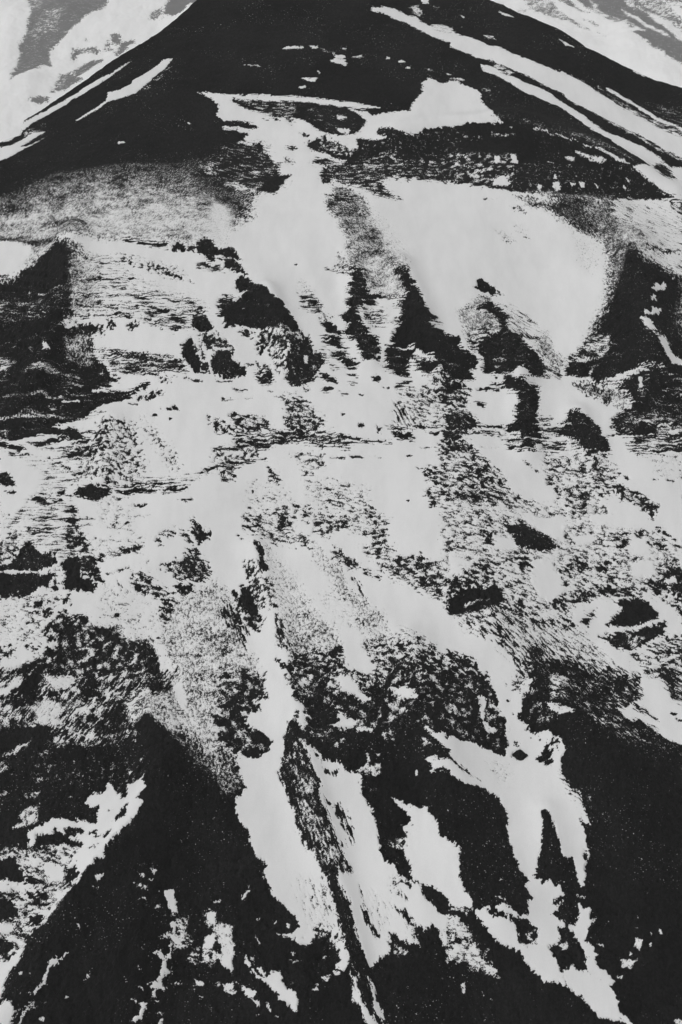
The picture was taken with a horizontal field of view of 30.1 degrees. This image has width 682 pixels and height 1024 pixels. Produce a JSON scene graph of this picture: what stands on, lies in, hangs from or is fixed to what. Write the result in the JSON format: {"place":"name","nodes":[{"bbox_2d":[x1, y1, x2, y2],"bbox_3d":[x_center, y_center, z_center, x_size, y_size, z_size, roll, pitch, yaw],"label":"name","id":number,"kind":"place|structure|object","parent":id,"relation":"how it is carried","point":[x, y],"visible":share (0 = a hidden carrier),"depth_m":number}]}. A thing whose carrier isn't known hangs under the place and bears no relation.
{"place":"outdoors","nodes":[
{"label":"outdoors","id":0,"kind":"place"},
{"bbox_2d":[0,0,681,1023],"bbox_3d":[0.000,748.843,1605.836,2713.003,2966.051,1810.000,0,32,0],"label":"mountain","id":1,"kind":"structure","parent":0,"point":[186,834],"depth_m":769.54},
{"bbox_2d":[0,0,681,1023],"bbox_3d":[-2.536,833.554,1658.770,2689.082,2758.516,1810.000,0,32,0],"label":"snow cover","id":2,"kind":"object","parent":1,"relation":"on","point":[450,246],"visible":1,"depth_m":809.36},
{"bbox_2d":[513,749,527,760],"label":"rock outcrop","id":3,"kind":"object","parent":1,"relation":"on","point":[520,754],"visible":1,"depth_m":722.82},
{"bbox_2d":[10,0,681,103],"bbox_3d":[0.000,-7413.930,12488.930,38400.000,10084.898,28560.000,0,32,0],"label":"slope","id":4,"kind":"structure","parent":0,"point":[34,52],"depth_m":12134.49},
{"bbox_2d":[0,0,681,141],"bbox_3d":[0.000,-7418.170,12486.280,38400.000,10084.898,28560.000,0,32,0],"label":"snowfield","id":5,"kind":"structure","parent":4,"relation":"on","point":[622,43],"depth_m":11976.94}
]}

